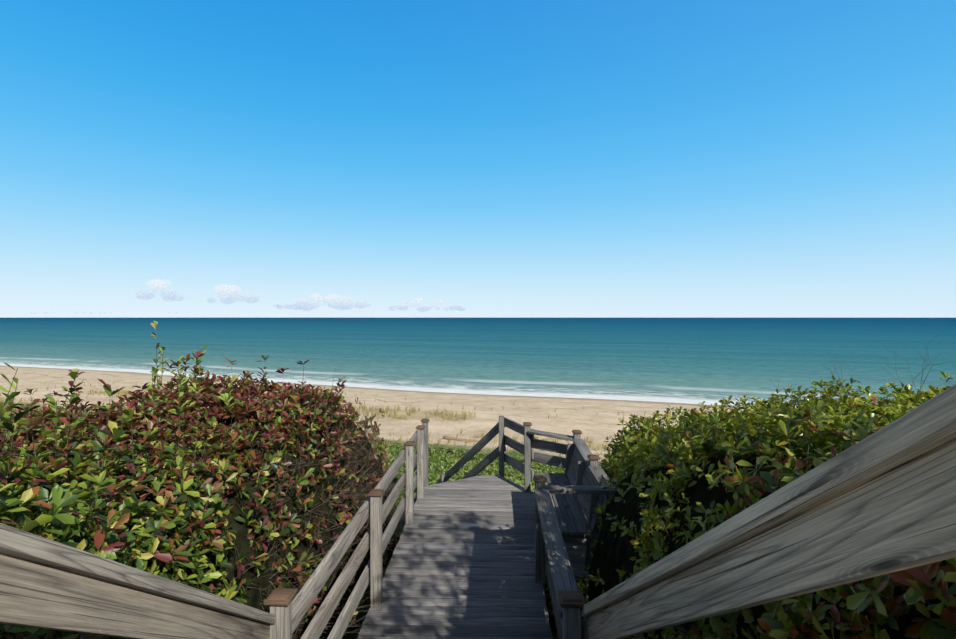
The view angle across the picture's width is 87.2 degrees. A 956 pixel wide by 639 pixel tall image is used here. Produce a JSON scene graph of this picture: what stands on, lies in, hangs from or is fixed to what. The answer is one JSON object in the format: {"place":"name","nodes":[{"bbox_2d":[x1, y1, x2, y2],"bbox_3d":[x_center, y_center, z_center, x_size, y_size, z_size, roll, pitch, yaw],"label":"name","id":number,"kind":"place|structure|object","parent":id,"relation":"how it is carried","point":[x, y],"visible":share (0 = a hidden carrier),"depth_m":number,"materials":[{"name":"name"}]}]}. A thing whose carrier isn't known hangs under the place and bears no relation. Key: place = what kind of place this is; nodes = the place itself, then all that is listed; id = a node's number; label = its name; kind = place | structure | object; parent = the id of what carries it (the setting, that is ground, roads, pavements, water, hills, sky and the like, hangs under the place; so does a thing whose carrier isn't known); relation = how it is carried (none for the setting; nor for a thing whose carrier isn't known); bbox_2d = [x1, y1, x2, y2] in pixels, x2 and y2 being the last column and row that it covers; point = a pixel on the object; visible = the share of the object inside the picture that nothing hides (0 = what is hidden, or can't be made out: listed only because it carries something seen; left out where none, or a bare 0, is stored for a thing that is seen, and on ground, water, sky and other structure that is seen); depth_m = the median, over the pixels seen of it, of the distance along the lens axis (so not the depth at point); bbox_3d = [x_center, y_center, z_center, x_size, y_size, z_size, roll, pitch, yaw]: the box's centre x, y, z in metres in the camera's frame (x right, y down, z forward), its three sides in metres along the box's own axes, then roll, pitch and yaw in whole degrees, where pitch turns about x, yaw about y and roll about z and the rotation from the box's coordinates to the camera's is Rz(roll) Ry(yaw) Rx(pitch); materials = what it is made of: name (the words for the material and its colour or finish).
{"place":"outdoors","nodes":[
{"label":"outdoors","id":0,"kind":"place"},
{"bbox_2d":[44,310,177,313],"bbox_3d":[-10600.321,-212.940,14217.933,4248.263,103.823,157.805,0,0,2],"label":"cloud","id":1,"kind":"structure","parent":0,"point":[90,313],"depth_m":14235.29,"materials":[{"name":"white"}]},
{"bbox_2d":[136,279,182,300],"bbox_3d":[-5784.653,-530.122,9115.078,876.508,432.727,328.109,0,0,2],"label":"cloud","id":2,"kind":"structure","parent":0,"point":[171,295],"depth_m":9069.92,"materials":[{"name":"white"}]},
{"bbox_2d":[207,285,260,303],"bbox_3d":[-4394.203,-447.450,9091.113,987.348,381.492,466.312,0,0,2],"label":"cloud","id":3,"kind":"structure","parent":0,"point":[228,289],"depth_m":9033.87,"materials":[{"name":"white"}]},
{"bbox_2d":[218,366,416,638],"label":"bush branches","id":4,"kind":"object","parent":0,"point":[346,492],"visible":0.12,"depth_m":4.68,"materials":[{"name":"plant"}]},
{"bbox_2d":[274,294,370,310],"bbox_3d":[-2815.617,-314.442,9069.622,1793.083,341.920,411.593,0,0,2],"label":"cloud","id":5,"kind":"structure","parent":0,"point":[303,305],"depth_m":9002.24,"materials":[{"name":"white"}]},
{"bbox_2d":[0,366,753,638],"bbox_3d":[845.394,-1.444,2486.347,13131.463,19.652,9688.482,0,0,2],"label":"sand beach","id":6,"kind":"structure","parent":0,"point":[600,427],"depth_m":59.28,"materials":[{"name":"beige sand"}]},
{"bbox_2d":[0,351,400,638],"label":"shrub","id":7,"kind":"object","parent":6,"relation":"on","point":[155,469],"depth_m":3.31,"materials":[{"name":"green plant"}]},
{"bbox_2d":[0,321,252,481],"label":"shrub shoots","id":8,"kind":"object","parent":7,"relation":"attached to","point":[73,375],"depth_m":4.42,"materials":[{"name":"green plant"}]},
{"bbox_2d":[0,378,645,463],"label":"dune grass","id":9,"kind":"structure","parent":6,"relation":"on","point":[125,392],"depth_m":52.04,"materials":[{"name":"green plant"}]},
{"bbox_2d":[384,422,506,528],"bbox_3d":[-1.359,3.902,10.472,1.540,4.653,5.380,0,0,-26],"label":"railing","id":10,"kind":"object","parent":6,"relation":"on","point":[478,446],"visible":0.08,"depth_m":9.08,"materials":[{"name":"grey wood"}]},
{"bbox_2d":[443,433,479,441],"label":"sand patch","id":11,"kind":"object","parent":6,"relation":"on","point":[454,438],"visible":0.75,"depth_m":40.90,"materials":[{"name":"beige sand"}]},
{"bbox_2d":[0,384,955,638],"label":"railing","id":12,"kind":"object","parent":6,"relation":"on","point":[881,501],"visible":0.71,"depth_m":1.20,"materials":[{"name":"grey wood"}]},
{"bbox_2d":[382,447,586,632],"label":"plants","id":13,"kind":"object","parent":6,"relation":"on","point":[552,623],"depth_m":7.58,"materials":[{"name":"green plant"}]},
{"bbox_2d":[89,422,629,638],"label":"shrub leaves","id":14,"kind":"object","parent":13,"relation":"on","point":[437,463],"visible":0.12,"depth_m":23.81,"materials":[{"name":"green plant"}]},
{"bbox_2d":[575,371,955,638],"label":"shrub","id":15,"kind":"object","parent":6,"relation":"on","point":[839,422],"depth_m":2.38,"materials":[{"name":"green plant"}]},
{"bbox_2d":[754,337,953,404],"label":"twigs","id":16,"kind":"object","parent":6,"relation":"on","point":[887,373],"visible":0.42,"depth_m":4.81,"materials":[{"name":"green plant"}]},
{"bbox_3d":[0.203,2.869,5.258,2.128,0.475,4.850,0,0,2],"label":"deck","id":17,"kind":"object","parent":6,"relation":"on","visible":0},
{"bbox_2d":[292,429,423,638],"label":"railing","id":18,"kind":"object","parent":17,"relation":"attached to","point":[376,511],"visible":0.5,"depth_m":4.46,"materials":[{"name":"grey wood"}]},
{"bbox_2d":[499,416,616,638],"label":"railing","id":19,"kind":"object","parent":17,"relation":"on","point":[553,562],"visible":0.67,"depth_m":4.95,"materials":[{"name":"grey wood"}]},
{"bbox_2d":[264,419,599,607],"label":"post caps","id":20,"kind":"object","parent":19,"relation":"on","point":[285,597],"visible":0.98,"depth_m":2.84,"materials":[{"name":"brown wood"}]},
{"bbox_2d":[534,443,603,570],"bbox_3d":[1.045,2.149,6.037,0.581,0.895,1.970,0,0,2],"label":"bench","id":21,"kind":"object","parent":17,"relation":"on","point":[572,520],"visible":0.52,"depth_m":5.60,"materials":[{"name":"grey wood"}]},
{"bbox_2d":[388,298,464,310],"bbox_3d":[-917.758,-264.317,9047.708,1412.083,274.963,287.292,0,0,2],"label":"cloud","id":22,"kind":"structure","parent":0,"point":[454,307],"depth_m":8998.69,"materials":[{"name":"white"}]},
{"bbox_2d":[357,475,595,638],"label":"deck planks","id":23,"kind":"object","parent":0,"point":[461,565],"visible":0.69,"depth_m":5.20,"materials":[{"name":"grey wood"}]},
{"bbox_2d":[0,318,955,410],"bbox_3d":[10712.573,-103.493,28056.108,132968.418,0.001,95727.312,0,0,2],"label":"sea water","id":24,"kind":"structure","parent":0,"point":[710,361],"depth_m":172.13,"materials":[{"name":"teal liquid"}]},
{"bbox_2d":[0,0,955,317],"label":"sky","id":25,"kind":"structure","parent":0,"point":[487,158],"materials":[{"name":"blue"}]},
{"bbox_2d":[588,408,955,638],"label":"bush shadow","id":26,"kind":"object","parent":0,"point":[611,552],"visible":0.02,"depth_m":2.93}
]}

